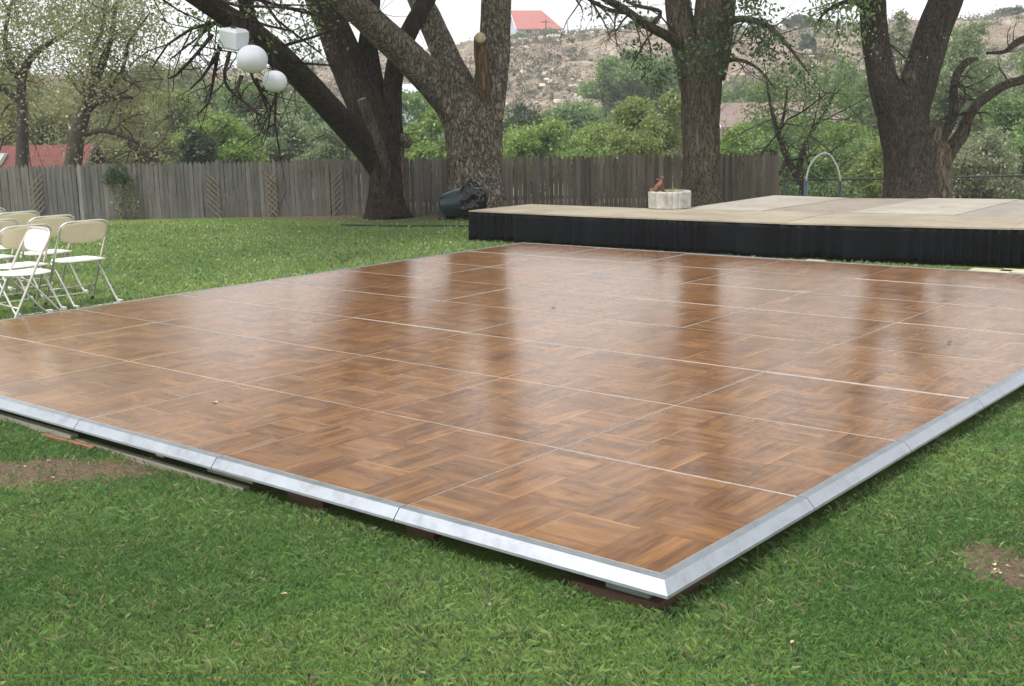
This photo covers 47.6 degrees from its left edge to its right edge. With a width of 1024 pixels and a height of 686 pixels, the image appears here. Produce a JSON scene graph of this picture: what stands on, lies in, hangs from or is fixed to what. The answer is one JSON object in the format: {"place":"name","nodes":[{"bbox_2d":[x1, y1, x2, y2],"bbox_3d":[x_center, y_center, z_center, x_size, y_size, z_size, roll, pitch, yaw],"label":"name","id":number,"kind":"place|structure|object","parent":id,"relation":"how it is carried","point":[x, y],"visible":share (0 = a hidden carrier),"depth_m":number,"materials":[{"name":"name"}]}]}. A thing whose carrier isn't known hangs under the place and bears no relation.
{"place":"outdoors","nodes":[
{"label":"outdoors","id":0,"kind":"place"},
{"bbox_2d":[0,242,1023,598],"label":"dance floor","id":1,"kind":"structure","parent":0,"point":[664,424],"depth_m":6.84,"materials":[{"name":"wood"}]},
{"bbox_2d":[0,171,1023,685],"bbox_3d":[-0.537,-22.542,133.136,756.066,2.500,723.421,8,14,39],"label":"ground","id":2,"kind":"structure","parent":0,"point":[560,575],"depth_m":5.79,"materials":[{"name":"green plant"}]},
{"bbox_2d":[0,207,17,280],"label":"folding chair","id":3,"kind":"object","parent":2,"relation":"on","point":[3,209],"visible":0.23,"depth_m":13.40,"materials":[{"name":"plastic"}]},
{"bbox_2d":[0,218,33,303],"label":"folding chair","id":4,"kind":"object","parent":2,"relation":"on","point":[5,222],"visible":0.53,"depth_m":11.61,"materials":[{"name":"plastic"}]},
{"bbox_2d":[0,210,52,290],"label":"folding chair","id":5,"kind":"object","parent":2,"relation":"on","point":[23,217],"visible":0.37,"depth_m":12.57,"materials":[{"name":"plastic"}]},
{"bbox_2d":[0,226,60,317],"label":"folding chair","id":6,"kind":"object","parent":2,"relation":"on","point":[35,239],"visible":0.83,"depth_m":10.37,"materials":[{"name":"plastic"}]},
{"bbox_2d":[0,223,66,316],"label":"folding chair","id":7,"kind":"object","parent":2,"relation":"on","point":[11,237],"visible":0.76,"depth_m":10.71,"materials":[{"name":"plastic"}]},
{"bbox_2d":[0,412,77,439],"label":"wooden board","id":8,"kind":"object","parent":2,"relation":"on","point":[33,425],"visible":0.46,"depth_m":6.54,"materials":[{"name":"grey wood"}]},
{"bbox_2d":[0,58,89,144],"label":"broadleaf tree","id":9,"kind":"object","parent":2,"relation":"on","point":[62,140],"visible":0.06,"depth_m":69.14,"materials":[{"name":"green plant"}]},
{"bbox_2d":[15,214,88,299],"bbox_3d":[-4.800,-0.906,12.011,0.595,0.842,0.533,8,14,39],"label":"folding chair","id":10,"kind":"object","parent":2,"relation":"on","point":[55,222],"visible":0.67,"depth_m":11.91,"materials":[{"name":"plastic"}]},
{"bbox_2d":[0,144,109,213],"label":"shed","id":11,"kind":"structure","parent":2,"relation":"on","point":[7,156],"depth_m":35.31,"materials":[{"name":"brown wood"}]},
{"bbox_2d":[41,433,95,449],"bbox_3d":[-2.406,0.549,6.299,0.480,0.053,0.031,7,14,37],"label":"wooden board","id":12,"kind":"object","parent":2,"relation":"on","point":[75,443],"visible":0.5,"depth_m":6.27,"materials":[{"name":"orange wood"}]},
{"bbox_2d":[0,84,141,197],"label":"broadleaf tree","id":13,"kind":"object","parent":2,"relation":"on","point":[9,138],"visible":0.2,"depth_m":44.30,"materials":[{"name":"green plant"}]},
{"bbox_2d":[0,0,161,205],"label":"open crowned tree","id":14,"kind":"object","parent":2,"relation":"on","point":[19,98],"visible":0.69,"depth_m":30.93,"materials":[{"name":"green plant"}]},
{"bbox_2d":[44,219,122,308],"bbox_3d":[-4.197,-0.780,11.277,0.595,0.842,0.533,8,14,39],"label":"folding chair","id":15,"kind":"object","parent":2,"relation":"on","point":[85,231],"visible":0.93,"depth_m":11.16,"materials":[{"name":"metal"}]},
{"bbox_2d":[26,66,160,145],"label":"broadleaf tree","id":16,"kind":"object","parent":2,"relation":"on","point":[78,98],"visible":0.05,"depth_m":72.86,"materials":[{"name":"green plant"}]},
{"bbox_2d":[1,0,231,213],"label":"open crowned tree","id":17,"kind":"object","parent":2,"relation":"on","point":[89,103],"visible":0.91,"depth_m":29.92,"materials":[{"name":"green plant"}]},
{"bbox_2d":[85,98,184,201],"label":"broadleaf tree","id":18,"kind":"object","parent":2,"relation":"on","point":[157,161],"visible":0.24,"depth_m":46.18,"materials":[{"name":"green plant"}]},
{"bbox_2d":[97,56,207,142],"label":"broadleaf tree","id":19,"kind":"object","parent":2,"relation":"on","point":[187,73],"visible":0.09,"depth_m":79.81,"materials":[{"name":"green plant"}]},
{"bbox_2d":[75,438,249,493],"bbox_3d":[-1.797,0.620,5.855,1.470,0.053,0.040,8,14,39],"label":"wooden board","id":20,"kind":"object","parent":2,"relation":"on","point":[140,459],"visible":0.5,"depth_m":5.76,"materials":[{"name":"brown wood"}]},
{"bbox_2d":[145,83,225,202],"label":"broadleaf tree","id":21,"kind":"object","parent":2,"relation":"on","point":[185,119],"visible":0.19,"depth_m":51.82,"materials":[{"name":"green plant"}]},
{"bbox_2d":[168,124,225,198],"bbox_3d":[-10.287,-5.330,38.287,1.838,3.781,1.965,-1,11,2],"label":"broadleaf tree","id":22,"kind":"object","parent":2,"relation":"on","point":[193,147],"visible":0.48,"depth_m":37.86,"materials":[{"name":"green plant"}]},
{"bbox_2d":[153,70,246,154],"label":"broadleaf tree","id":23,"kind":"object","parent":2,"relation":"on","point":[201,95],"visible":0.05,"depth_m":77.08,"materials":[{"name":"green plant"}]},
{"bbox_2d":[164,109,272,201],"bbox_3d":[-10.082,-5.998,40.463,3.704,4.274,3.470,-5,11,-19],"label":"broadleaf tree","id":24,"kind":"object","parent":2,"relation":"on","point":[235,136],"visible":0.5,"depth_m":39.69,"materials":[{"name":"green plant"}]},
{"bbox_2d":[207,468,256,483],"bbox_3d":[-1.327,0.612,5.540,0.350,0.054,0.058,8,14,39],"label":"wooden board","id":25,"kind":"object","parent":2,"relation":"on","point":[231,476],"visible":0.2,"depth_m":5.51,"materials":[{"name":"grey wood"}]},
{"bbox_2d":[211,69,293,158],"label":"broadleaf tree","id":26,"kind":"object","parent":2,"relation":"on","point":[252,91],"visible":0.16,"depth_m":65.52,"materials":[{"name":"green plant"}]},
{"bbox_2d":[112,0,435,225],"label":"elm tree","id":27,"kind":"object","parent":2,"relation":"on","point":[366,125],"visible":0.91,"depth_m":19.38,"materials":[{"name":"brown plant"}]},
{"bbox_2d":[219,0,248,50],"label":"paper lantern","id":28,"kind":"object","parent":27,"relation":"hanging from","point":[233,38],"visible":0.91,"depth_m":13.51,"materials":[{"name":"paper"}]},
{"bbox_2d":[236,16,267,72],"bbox_3d":[-3.027,-3.485,13.465,0.361,0.687,0.361,8,14,39],"label":"paper lantern","id":29,"kind":"object","parent":27,"relation":"hanging from","point":[251,57],"visible":0.99,"depth_m":13.38,"materials":[{"name":"paper"}]},
{"bbox_2d":[263,39,286,91],"bbox_3d":[-2.845,-3.313,13.865,0.289,0.620,0.289,8,14,39],"label":"paper lantern","id":30,"kind":"object","parent":27,"relation":"hanging from","point":[276,81],"visible":0.99,"depth_m":13.80,"materials":[{"name":"paper"}]},
{"bbox_2d":[240,107,336,200],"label":"broadleaf tree","id":31,"kind":"object","parent":2,"relation":"on","point":[302,131],"visible":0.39,"depth_m":45.36,"materials":[{"name":"green plant"}]},
{"bbox_2d":[246,94,338,200],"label":"broadleaf tree","id":32,"kind":"object","parent":2,"relation":"on","point":[308,116],"visible":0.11,"depth_m":49.79,"materials":[{"name":"green plant"}]},
{"bbox_2d":[257,84,345,156],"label":"broadleaf tree","id":33,"kind":"object","parent":2,"relation":"on","point":[288,95],"visible":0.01,"depth_m":61.12,"materials":[{"name":"green plant"}]},
{"bbox_2d":[287,491,333,508],"bbox_3d":[-0.875,0.681,5.269,0.240,0.100,0.170,8,14,39],"label":"wooden board","id":34,"kind":"object","parent":2,"relation":"on","point":[309,501],"visible":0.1,"depth_m":5.19,"materials":[{"name":"brown wood"}]},
{"bbox_2d":[290,121,360,196],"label":"broadleaf tree","id":35,"kind":"object","parent":2,"relation":"on","point":[324,150],"visible":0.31,"depth_m":43.77,"materials":[{"name":"green plant"}]},
{"bbox_2d":[0,152,780,219],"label":"picket fence","id":36,"kind":"object","parent":2,"relation":"on","point":[587,172],"visible":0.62,"depth_m":21.66,"materials":[{"name":"grey wood"}]},
{"bbox_2d":[29,173,44,212],"bbox_3d":[-8.998,-2.763,22.002,0.271,0.933,0.009,-1,11,4],"label":"lattice strip","id":37,"kind":"object","parent":36,"relation":"attached to","point":[38,195],"visible":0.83,"depth_m":21.99,"materials":[{"name":"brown wood"}]},
{"bbox_2d":[101,162,150,219],"bbox_3d":[-7.236,-2.873,21.837,0.974,1.105,0.337,-2,11,-3],"label":"climbing vine","id":38,"kind":"object","parent":36,"relation":"attached to","point":[111,175],"visible":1,"depth_m":21.82,"materials":[{"name":"green plant"}]},
{"bbox_2d":[205,171,220,217],"bbox_3d":[-5.603,-2.781,21.761,0.239,0.901,0.009,-1,11,4],"label":"lattice strip","id":39,"kind":"object","parent":36,"relation":"attached to","point":[213,194],"visible":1,"depth_m":21.76,"materials":[{"name":"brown wood"}]},
{"bbox_2d":[265,171,278,216],"bbox_3d":[-4.491,-2.778,21.694,0.208,0.870,0.021,-1,11,4],"label":"lattice strip","id":40,"kind":"object","parent":36,"relation":"attached to","point":[271,194],"visible":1,"depth_m":21.69,"materials":[{"name":"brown wood"}]},
{"bbox_2d":[331,169,343,215],"bbox_3d":[-3.257,-2.800,21.614,0.224,0.886,0.009,-1,11,4],"label":"lattice strip","id":41,"kind":"object","parent":36,"relation":"attached to","point":[337,192],"visible":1,"depth_m":21.61,"materials":[{"name":"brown wood"}]},
{"bbox_2d":[341,224,468,226],"bbox_3d":[-1.756,-1.926,19.029,2.402,0.028,0.142,3,12,20],"label":"garden hose","id":42,"kind":"object","parent":2,"relation":"on","point":[400,225],"visible":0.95,"depth_m":18.98,"materials":[{"name":"rubber"}]},
{"bbox_2d":[326,0,510,207],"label":"elm tree","id":43,"kind":"object","parent":2,"relation":"on","point":[467,107],"visible":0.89,"depth_m":21.04,"materials":[{"name":"brown plant"}]},
{"bbox_2d":[402,88,444,159],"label":"broadleaf tree","id":44,"kind":"object","parent":2,"relation":"on","point":[414,104],"visible":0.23,"depth_m":60.98,"materials":[{"name":"green plant"}]},
{"bbox_2d":[406,525,442,538],"bbox_3d":[-0.332,0.752,4.833,0.160,0.100,0.150,8,14,39],"label":"wooden board","id":45,"kind":"object","parent":2,"relation":"on","point":[423,533],"visible":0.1,"depth_m":4.77,"materials":[{"name":"brown wood"}]},
{"bbox_2d":[403,105,446,197],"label":"broadleaf tree","id":46,"kind":"object","parent":2,"relation":"on","point":[422,146],"visible":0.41,"depth_m":41.42,"materials":[{"name":"green plant"}]},
{"bbox_2d":[438,187,468,219],"bbox_3d":[-0.943,-2.442,20.227,0.637,0.674,0.624,2,11,19],"label":"rubbish bin","id":47,"kind":"object","parent":2,"relation":"on","point":[450,205],"visible":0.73,"depth_m":20.05,"materials":[{"name":"plastic"}]},
{"bbox_2d":[459,179,487,217],"bbox_3d":[-0.643,-2.480,20.120,0.418,0.729,0.718,2,11,18],"label":"rubbish bag","id":48,"kind":"object","parent":47,"relation":"in","point":[476,198],"visible":0.76,"depth_m":19.91,"materials":[{"name":"plastic"}]},
{"bbox_2d":[418,91,510,146],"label":"broadleaf tree","id":49,"kind":"object","parent":2,"relation":"on","point":[504,118],"depth_m":69.86,"materials":[{"name":"green plant"}]},
{"bbox_2d":[6,217,1023,672],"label":"leaf litter","id":50,"kind":"object","parent":2,"relation":"on","point":[608,603],"visible":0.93,"depth_m":4.30,"materials":[{"name":"brown plant"}]},
{"bbox_2d":[503,100,549,154],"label":"broadleaf tree","id":51,"kind":"object","parent":2,"relation":"on","point":[522,114],"visible":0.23,"depth_m":63.28,"materials":[{"name":"green plant"}]},
{"bbox_2d":[502,110,602,195],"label":"broadleaf tree","id":52,"kind":"object","parent":2,"relation":"on","point":[540,139],"visible":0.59,"depth_m":41.42,"materials":[{"name":"green plant"}]},
{"bbox_2d":[537,100,588,123],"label":"broadleaf tree","id":53,"kind":"object","parent":2,"relation":"on","point":[544,113],"visible":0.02,"depth_m":80.17,"materials":[{"name":"green plant"}]},
{"bbox_2d":[545,94,618,152],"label":"broadleaf tree","id":54,"kind":"object","parent":2,"relation":"on","point":[577,112],"visible":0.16,"depth_m":67.41,"materials":[{"name":"green plant"}]},
{"bbox_2d":[558,121,622,201],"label":"broadleaf tree","id":55,"kind":"object","parent":2,"relation":"on","point":[581,140],"visible":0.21,"depth_m":43.30,"materials":[{"name":"green plant"}]},
{"bbox_2d":[572,55,648,123],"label":"broadleaf tree","id":56,"kind":"object","parent":2,"relation":"on","point":[608,85],"visible":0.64,"depth_m":91.45,"materials":[{"name":"green plant"}]},
{"bbox_2d":[594,48,660,117],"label":"broadleaf tree","id":57,"kind":"object","parent":2,"relation":"on","point":[631,51],"visible":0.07,"depth_m":95.11,"materials":[{"name":"green plant"}]},
{"bbox_2d":[582,88,682,198],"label":"broadleaf tree","id":58,"kind":"object","parent":2,"relation":"on","point":[634,116],"visible":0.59,"depth_m":40.06,"materials":[{"name":"green plant"}]},
{"bbox_2d":[571,570,716,611],"bbox_3d":[0.484,0.871,4.226,0.365,0.067,0.415,7,14,38],"label":"wooden board","id":59,"kind":"object","parent":2,"relation":"on","point":[593,586],"visible":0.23,"depth_m":4.08,"materials":[{"name":"brown wood"}]},
{"bbox_2d":[606,582,653,598],"bbox_3d":[0.422,0.845,4.064,0.180,0.045,0.070,7,14,38],"label":"metal shim","id":60,"kind":"object","parent":59,"relation":"on","point":[628,590],"visible":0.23,"depth_m":4.04,"materials":[{"name":"grey metal"}]},
{"bbox_2d":[618,53,681,149],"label":"broadleaf tree","id":61,"kind":"object","parent":2,"relation":"on","point":[669,74],"visible":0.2,"depth_m":89.37,"materials":[{"name":"green plant"}]},
{"bbox_2d":[560,0,836,206],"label":"elm tree","id":62,"kind":"object","parent":2,"relation":"on","point":[700,42],"visible":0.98,"depth_m":19.95,"materials":[{"name":"brown plant"}]},
{"bbox_2d":[655,83,743,153],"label":"broadleaf tree","id":63,"kind":"object","parent":2,"relation":"on","point":[725,97],"depth_m":93.33,"materials":[{"name":"green plant"}]},
{"bbox_2d":[722,70,757,102],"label":"broadleaf tree","id":64,"kind":"object","parent":2,"relation":"on","point":[733,84],"visible":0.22,"depth_m":96.81,"materials":[{"name":"green plant"}]},
{"bbox_2d":[720,118,771,200],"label":"broadleaf tree","id":65,"kind":"object","parent":2,"relation":"on","point":[729,142],"visible":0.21,"depth_m":42.00,"materials":[{"name":"green plant"}]},
{"bbox_2d":[469,195,1023,267],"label":"stage","id":66,"kind":"object","parent":2,"relation":"on","point":[954,231],"visible":0.98,"depth_m":14.18,"materials":[{"name":"beige wood"}]},
{"bbox_2d":[648,187,690,209],"bbox_3d":[2.172,-2.008,15.990,0.589,0.294,0.594,8,14,39],"label":"scalloped planter","id":67,"kind":"object","parent":66,"relation":"on","point":[669,199],"visible":0.97,"depth_m":15.76,"materials":[{"name":"concrete"}]},
{"bbox_2d":[649,176,664,191],"bbox_3d":[1.993,-2.176,15.922,0.228,0.237,0.087,-1,11,1],"label":"garden ornament","id":68,"kind":"object","parent":67,"relation":"on","point":[657,186],"visible":0.99,"depth_m":15.90,"materials":[{"name":"orange ceramic"}]},
{"bbox_2d":[726,81,791,102],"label":"broadleaf tree","id":69,"kind":"object","parent":2,"relation":"on","point":[761,94],"visible":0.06,"depth_m":95.29,"materials":[{"name":"green plant"}]},
{"bbox_2d":[636,3,900,197],"bbox_3d":[6.078,-5.164,26.291,6.403,5.756,5.574,8,14,39],"label":"slender tree","id":70,"kind":"object","parent":2,"relation":"on","point":[796,171],"visible":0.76,"depth_m":25.84,"materials":[{"name":"green plant"}]},
{"bbox_2d":[734,107,818,178],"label":"broadleaf tree","id":71,"kind":"object","parent":2,"relation":"on","point":[773,133],"visible":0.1,"depth_m":57.31,"materials":[{"name":"green plant"}]},
{"bbox_2d":[741,135,818,196],"bbox_3d":[8.426,-4.635,36.304,2.429,3.782,2.820,8,14,39],"label":"broadleaf tree","id":72,"kind":"object","parent":2,"relation":"on","point":[758,146],"visible":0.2,"depth_m":35.87,"materials":[{"name":"green plant"}]},
{"bbox_2d":[720,100,865,156],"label":"house","id":73,"kind":"structure","parent":2,"relation":"on","point":[728,116],"depth_m":70.32,"materials":[{"name":"white paint"}]},
{"bbox_2d":[804,152,841,196],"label":"pipe arch","id":74,"kind":"structure","parent":2,"relation":"on","point":[806,184],"depth_m":23.69,"materials":[{"name":"silver metal"}]},
{"bbox_2d":[779,135,876,197],"bbox_3d":[10.907,-4.705,36.479,4.967,3.767,4.068,2,11,16],"label":"broadleaf tree","id":75,"kind":"object","parent":2,"relation":"on","point":[833,189],"visible":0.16,"depth_m":35.86,"materials":[{"name":"green plant"}]},
{"bbox_2d":[788,117,877,185],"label":"broadleaf tree","id":76,"kind":"object","parent":2,"relation":"on","point":[815,135],"visible":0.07,"depth_m":56.70,"materials":[{"name":"green plant"}]},
{"bbox_2d":[806,120,874,185],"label":"broadleaf tree","id":77,"kind":"object","parent":2,"relation":"on","point":[844,135],"visible":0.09,"depth_m":41.48,"materials":[{"name":"green plant"}]},
{"bbox_2d":[831,70,878,140],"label":"broadleaf tree","id":78,"kind":"object","parent":2,"relation":"on","point":[865,94],"visible":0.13,"depth_m":61.81,"materials":[{"name":"green plant"}]},
{"bbox_2d":[814,54,897,96],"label":"broadleaf tree","id":79,"kind":"object","parent":2,"relation":"on","point":[844,71],"visible":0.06,"depth_m":100.87,"materials":[{"name":"green plant"}]},
{"bbox_2d":[839,135,883,197],"bbox_3d":[10.495,-4.202,33.324,1.847,3.933,2.445,22,25,64],"label":"broadleaf tree","id":80,"kind":"object","parent":2,"relation":"on","point":[867,189],"visible":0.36,"depth_m":32.86,"materials":[{"name":"green plant"}]},
{"bbox_2d":[774,0,963,198],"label":"elm tree","id":81,"kind":"object","parent":2,"relation":"on","point":[902,105],"visible":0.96,"depth_m":20.02,"materials":[{"name":"brown plant"}]},
{"bbox_2d":[860,30,895,58],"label":"string lights","id":82,"kind":"object","parent":81,"relation":"attached to","point":[881,36],"visible":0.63,"depth_m":20.12,"materials":[{"name":"metal"}]},
{"bbox_2d":[857,8,915,140],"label":"broadleaf tree","id":83,"kind":"object","parent":2,"relation":"on","point":[898,31],"visible":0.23,"depth_m":59.81,"materials":[{"name":"green plant"}]},
{"bbox_2d":[783,174,1023,198],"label":"wire fence","id":84,"kind":"object","parent":2,"relation":"on","point":[819,180],"visible":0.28,"depth_m":23.97,"materials":[{"name":"grey metal"}]},
{"bbox_2d":[929,12,1017,197],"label":"broadleaf tree","id":85,"kind":"object","parent":2,"relation":"on","point":[958,51],"visible":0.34,"depth_m":43.64,"materials":[{"name":"green plant"}]},
{"bbox_2d":[931,8,1023,197],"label":"old elm tree","id":86,"kind":"object","parent":2,"relation":"on","point":[944,152],"visible":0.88,"depth_m":21.91,"materials":[{"name":"brown plant"}]},
{"bbox_2d":[939,42,1023,136],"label":"broadleaf tree","id":87,"kind":"object","parent":2,"relation":"on","point":[1020,63],"visible":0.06,"depth_m":55.15,"materials":[{"name":"green plant"}]},
{"bbox_2d":[952,126,1023,198],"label":"broadleaf tree","id":88,"kind":"object","parent":2,"relation":"on","point":[986,156],"visible":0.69,"depth_m":33.35,"materials":[{"name":"green plant"}]},
{"bbox_2d":[969,268,1011,272],"bbox_3d":[4.898,-0.720,11.872,0.400,0.055,0.220,7,14,36],"label":"board end","id":89,"kind":"object","parent":2,"relation":"on","point":[989,270],"visible":0.37,"depth_m":11.85,"materials":[{"name":"beige wood"}]},
{"bbox_2d":[963,85,1023,198],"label":"broadleaf tree","id":90,"kind":"object","parent":2,"relation":"on","point":[1008,115],"visible":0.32,"depth_m":39.65,"materials":[{"name":"green plant"}]},
{"bbox_2d":[999,131,1023,199],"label":"broadleaf tree","id":91,"kind":"object","parent":2,"relation":"on","point":[1020,145],"visible":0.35,"depth_m":35.83,"materials":[{"name":"green plant"}]},
{"bbox_2d":[1002,268,1023,273],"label":"board end","id":92,"kind":"object","parent":2,"relation":"on","point":[1021,271],"visible":0.47,"depth_m":11.78,"materials":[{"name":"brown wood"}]},
{"bbox_2d":[0,0,1023,78],"label":"sky","id":93,"kind":"structure","parent":0,"point":[461,18],"materials":[{"name":"white"}]},
{"bbox_2d":[28,12,1023,155],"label":"hillside","id":94,"kind":"structure","parent":0,"point":[993,35],"depth_m":129.30,"materials":[{"name":"beige stone"}]},
{"bbox_2d":[402,84,421,126],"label":"house","id":95,"kind":"structure","parent":94,"relation":"on","point":[409,87],"depth_m":98.50,"materials":[{"name":"white paint"}]},
{"bbox_2d":[511,31,526,38],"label":"juniper","id":96,"kind":"object","parent":94,"relation":"on","point":[516,36],"visible":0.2,"depth_m":146.87,"materials":[{"name":"green plant"}]},
{"bbox_2d":[27,7,1023,160],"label":"hill scrub","id":97,"kind":"object","parent":94,"relation":"on","point":[989,17],"visible":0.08,"depth_m":128.53,"materials":[{"name":"green plant"}]},
{"bbox_2d":[510,10,562,34],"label":"house","id":98,"kind":"structure","parent":94,"relation":"on","point":[525,20],"depth_m":153.84,"materials":[{"name":"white paint"}]},
{"bbox_2d":[537,28,559,36],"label":"juniper","id":99,"kind":"object","parent":94,"relation":"on","point":[547,30],"visible":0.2,"depth_m":145.50,"materials":[{"name":"green plant"}]},
{"bbox_2d":[105,16,1019,129],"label":"hill rocks","id":100,"kind":"object","parent":94,"relation":"on","point":[555,101],"visible":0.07,"depth_m":124.78,"materials":[{"name":"beige stone"}]},
{"bbox_2d":[623,14,660,27],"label":"juniper","id":101,"kind":"object","parent":94,"relation":"on","point":[652,18],"visible":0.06,"depth_m":145.28,"materials":[{"name":"green plant"}]},
{"bbox_2d":[781,13,816,27],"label":"juniper","id":102,"kind":"object","parent":94,"relation":"on","point":[796,18],"visible":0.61,"depth_m":144.89,"materials":[{"name":"green plant"}]},
{"bbox_2d":[798,33,816,50],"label":"juniper","id":103,"kind":"object","parent":94,"relation":"on","point":[807,38],"visible":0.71,"depth_m":131.44,"materials":[{"name":"green plant"}]},
{"bbox_2d":[992,4,1023,17],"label":"juniper","id":104,"kind":"object","parent":94,"relation":"on","point":[1020,9],"visible":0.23,"depth_m":144.82,"materials":[{"name":"green plant"}]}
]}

